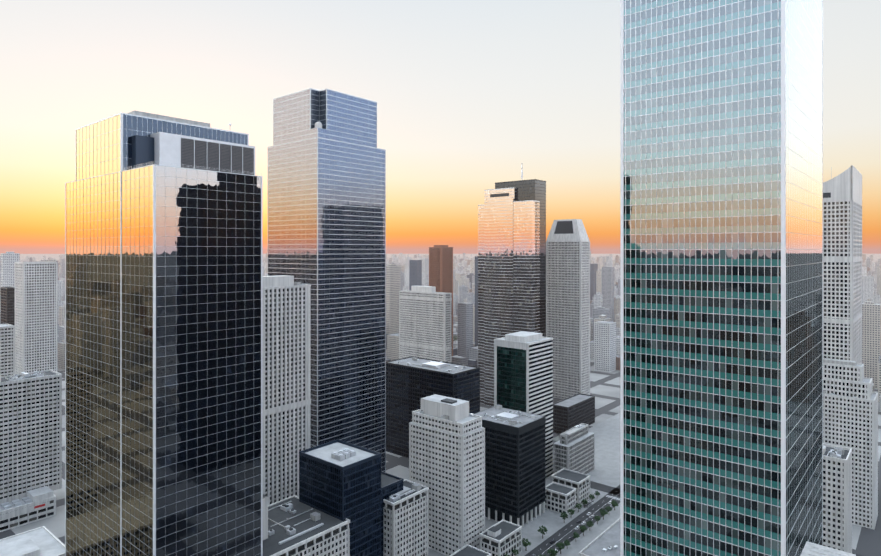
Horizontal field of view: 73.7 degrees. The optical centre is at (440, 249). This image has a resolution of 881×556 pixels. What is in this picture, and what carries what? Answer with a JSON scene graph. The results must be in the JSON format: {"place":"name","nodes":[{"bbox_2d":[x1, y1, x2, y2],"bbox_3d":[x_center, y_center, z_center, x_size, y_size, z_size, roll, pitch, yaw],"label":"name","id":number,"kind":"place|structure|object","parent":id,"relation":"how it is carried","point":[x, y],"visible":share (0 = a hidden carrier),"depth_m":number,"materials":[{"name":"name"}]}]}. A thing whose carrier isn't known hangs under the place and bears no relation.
{"place":"outdoors","nodes":[
{"label":"outdoors","id":0,"kind":"place"},
{"bbox_2d":[267,88,385,471],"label":"blue tower","id":1,"kind":"structure","parent":0,"point":[326,198],"depth_m":486.61,"materials":[{"name":"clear glass"}]},
{"bbox_2d":[0,254,880,555],"bbox_3d":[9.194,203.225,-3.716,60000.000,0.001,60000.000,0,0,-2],"label":"ground","id":2,"kind":"structure","parent":0,"point":[604,388],"depth_m":577.30,"materials":[{"name":"grey concrete"}]},
{"bbox_2d":[0,324,14,375],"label":"white block","id":3,"kind":"structure","parent":2,"relation":"on","point":[7,349],"depth_m":587.31,"materials":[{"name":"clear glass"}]},
{"bbox_2d":[0,287,14,325],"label":"dark tower","id":4,"kind":"structure","parent":2,"relation":"on","point":[7,305],"depth_m":781.96,"materials":[{"name":"brown glass"}]},
{"bbox_2d":[0,486,55,531],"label":"building","id":5,"kind":"structure","parent":2,"relation":"on","point":[37,504],"depth_m":438.18,"materials":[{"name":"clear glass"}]},
{"bbox_2d":[0,370,61,504],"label":"white block","id":6,"kind":"structure","parent":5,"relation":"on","point":[30,430],"depth_m":451.40,"materials":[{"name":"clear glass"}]},
{"bbox_2d":[0,526,64,555],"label":"white roof","id":7,"kind":"object","parent":2,"relation":"on","point":[42,541],"visible":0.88,"depth_m":328.69,"materials":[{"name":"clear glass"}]},
{"bbox_2d":[15,262,56,373],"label":"white tower","id":8,"kind":"structure","parent":2,"relation":"on","point":[35,316],"depth_m":712.04,"materials":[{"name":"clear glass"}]},
{"bbox_2d":[65,111,262,555],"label":"mirror tower","id":9,"kind":"structure","parent":2,"relation":"on","point":[163,335],"depth_m":255.03,"materials":[{"name":"black glass"}]},
{"bbox_2d":[263,275,310,504],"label":"white tower","id":10,"kind":"structure","parent":2,"relation":"on","point":[286,370],"depth_m":407.22,"materials":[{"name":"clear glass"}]},
{"bbox_2d":[263,494,349,555],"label":"office building","id":11,"kind":"structure","parent":2,"relation":"on","point":[293,526],"depth_m":315.78,"materials":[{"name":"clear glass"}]},
{"bbox_2d":[299,439,402,555],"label":"blue glass tower","id":12,"kind":"structure","parent":2,"relation":"on","point":[341,480],"depth_m":339.05,"materials":[{"name":"blue glass"}]},
{"bbox_2d":[381,498,388,555],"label":"building","id":13,"kind":"structure","parent":2,"relation":"on","point":[382,520],"depth_m":351.48,"materials":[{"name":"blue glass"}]},
{"bbox_2d":[383,479,428,555],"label":"office building","id":14,"kind":"structure","parent":2,"relation":"on","point":[405,519],"depth_m":357.17,"materials":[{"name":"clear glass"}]},
{"bbox_2d":[399,286,451,361],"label":"white tower","id":15,"kind":"structure","parent":2,"relation":"on","point":[424,321],"depth_m":840.57,"materials":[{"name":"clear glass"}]},
{"bbox_2d":[386,356,479,457],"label":"dark block","id":16,"kind":"structure","parent":2,"relation":"on","point":[411,381],"depth_m":571.97,"materials":[{"name":"black glass"}]},
{"bbox_2d":[0,251,880,411],"bbox_3d":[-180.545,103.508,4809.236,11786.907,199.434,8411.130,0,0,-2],"label":"city blocks","id":17,"kind":"structure","parent":2,"relation":"on","point":[403,272],"depth_m":1161.73,"materials":[{"name":"grey concrete"}]},
{"bbox_2d":[429,245,452,355],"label":"brown tower","id":18,"kind":"structure","parent":2,"relation":"on","point":[440,268],"depth_m":1007.66,"materials":[{"name":"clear glass"}]},
{"bbox_2d":[409,394,484,555],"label":"high-rise building","id":19,"kind":"structure","parent":2,"relation":"on","point":[447,451],"depth_m":393.32,"materials":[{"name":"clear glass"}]},
{"bbox_2d":[449,544,490,555],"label":"building roof","id":20,"kind":"structure","parent":2,"relation":"on","point":[467,550],"depth_m":368.45,"materials":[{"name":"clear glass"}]},
{"bbox_2d":[480,519,521,555],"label":"low-rise building","id":21,"kind":"structure","parent":2,"relation":"on","point":[502,537],"depth_m":384.80,"materials":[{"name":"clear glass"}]},
{"bbox_2d":[474,404,545,526],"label":"dark tower","id":22,"kind":"structure","parent":2,"relation":"on","point":[514,466],"depth_m":437.30,"materials":[{"name":"black glass"}]},
{"bbox_2d":[478,168,545,406],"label":"gold tower","id":23,"kind":"structure","parent":2,"relation":"on","point":[511,256],"depth_m":746.03,"materials":[{"name":"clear glass"}]},
{"bbox_2d":[494,331,552,478],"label":"high-rise building","id":24,"kind":"structure","parent":2,"relation":"on","point":[523,371],"depth_m":513.47,"materials":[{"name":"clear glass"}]},
{"bbox_2d":[545,482,575,514],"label":"low-rise building","id":25,"kind":"structure","parent":2,"relation":"on","point":[559,498],"depth_m":456.59,"materials":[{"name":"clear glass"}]},
{"bbox_2d":[546,219,589,398],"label":"white tower","id":26,"kind":"structure","parent":2,"relation":"on","point":[567,286],"depth_m":796.94,"materials":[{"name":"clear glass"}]},
{"bbox_2d":[551,468,590,505],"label":"low-rise building","id":27,"kind":"structure","parent":2,"relation":"on","point":[579,482],"depth_m":474.80,"materials":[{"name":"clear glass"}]},
{"bbox_2d":[553,423,594,478],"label":"concrete block","id":28,"kind":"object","parent":2,"relation":"on","point":[574,448],"visible":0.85,"depth_m":518.51,"materials":[{"name":"white concrete"}]},
{"bbox_2d":[553,393,594,433],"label":"dark block","id":29,"kind":"structure","parent":2,"relation":"on","point":[572,411],"depth_m":657.50,"materials":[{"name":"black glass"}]},
{"bbox_2d":[579,518,619,555],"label":"white block","id":30,"kind":"structure","parent":2,"relation":"on","point":[606,542],"depth_m":385.02,"materials":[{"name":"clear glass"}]},
{"bbox_2d":[620,0,822,555],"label":"skyscraper","id":31,"kind":"structure","parent":2,"relation":"on","point":[721,277],"depth_m":148.31,"materials":[{"name":"teal glass"}]},
{"bbox_2d":[800,541,855,555],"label":"white roof","id":32,"kind":"structure","parent":2,"relation":"on","point":[811,549],"depth_m":137.66,"materials":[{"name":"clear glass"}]},
{"bbox_2d":[823,443,851,552],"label":"white block","id":33,"kind":"structure","parent":2,"relation":"on","point":[837,497],"depth_m":338.27,"materials":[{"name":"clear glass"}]},
{"bbox_2d":[823,165,861,363],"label":"white tower","id":34,"kind":"structure","parent":2,"relation":"on","point":[842,266],"depth_m":464.12,"materials":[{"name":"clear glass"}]},
{"bbox_2d":[0,0,880,253],"label":"sky","id":35,"kind":"structure","parent":0,"point":[469,95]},
{"bbox_2d":[428,413,619,555],"bbox_3d":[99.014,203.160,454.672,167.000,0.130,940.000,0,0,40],"label":"pavement","id":36,"kind":"structure","parent":0,"point":[606,471],"depth_m":453.98,"materials":[{"name":"grey concrete"}]},
{"bbox_2d":[522,538,530,550],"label":"street tree","id":37,"kind":"object","parent":36,"relation":"on","point":[525,544],"visible":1,"depth_m":395.06,"materials":[{"name":"green plant"}]},
{"bbox_2d":[537,525,547,538],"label":"street tree","id":38,"kind":"object","parent":36,"relation":"on","point":[541,530],"visible":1,"depth_m":412.79,"materials":[{"name":"green plant"}]},
{"bbox_2d":[547,548,557,555],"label":"street tree","id":39,"kind":"object","parent":36,"relation":"on","point":[553,552],"visible":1,"depth_m":382.70,"materials":[{"name":"green plant"}]},
{"bbox_2d":[555,542,564,553],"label":"street tree","id":40,"kind":"object","parent":36,"relation":"on","point":[559,545],"visible":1,"depth_m":391.70,"materials":[{"name":"green plant"}]},
{"bbox_2d":[560,512,567,522],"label":"street tree","id":41,"kind":"object","parent":36,"relation":"on","point":[563,515],"visible":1,"depth_m":435.83,"materials":[{"name":"green plant"}]},
{"bbox_2d":[572,532,579,537],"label":"street tree","id":42,"kind":"object","parent":36,"relation":"on","point":[576,535],"visible":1,"depth_m":407.44,"materials":[{"name":"green plant"}]},
{"bbox_2d":[575,503,581,511],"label":"street tree","id":43,"kind":"object","parent":36,"relation":"on","point":[579,506],"visible":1,"depth_m":453.92,"materials":[{"name":"green plant"}]},
{"bbox_2d":[579,525,586,535],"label":"street tree","id":44,"kind":"object","parent":36,"relation":"on","point":[583,527],"visible":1,"depth_m":416.38,"materials":[{"name":"green plant"}]},
{"bbox_2d":[586,521,593,529],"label":"street tree","id":45,"kind":"object","parent":36,"relation":"on","point":[589,524],"visible":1,"depth_m":424.25,"materials":[{"name":"green plant"}]},
{"bbox_2d":[599,508,607,519],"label":"street tree","id":46,"kind":"object","parent":36,"relation":"on","point":[603,512],"visible":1,"depth_m":441.71,"materials":[{"name":"green plant"}]},
{"bbox_2d":[611,500,617,509],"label":"street tree","id":47,"kind":"object","parent":36,"relation":"on","point":[613,502],"visible":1,"depth_m":457.26,"materials":[{"name":"green plant"}]},
{"bbox_2d":[525,481,862,555],"bbox_3d":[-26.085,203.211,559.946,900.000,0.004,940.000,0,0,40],"label":"road","id":48,"kind":"structure","parent":0,"point":[565,532],"depth_m":439.20,"materials":[{"name":"grey asphalt"}]},
{"bbox_2d":[823,358,877,529],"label":"white tower","id":49,"kind":"structure","parent":0,"point":[850,408],"depth_m":435.10,"materials":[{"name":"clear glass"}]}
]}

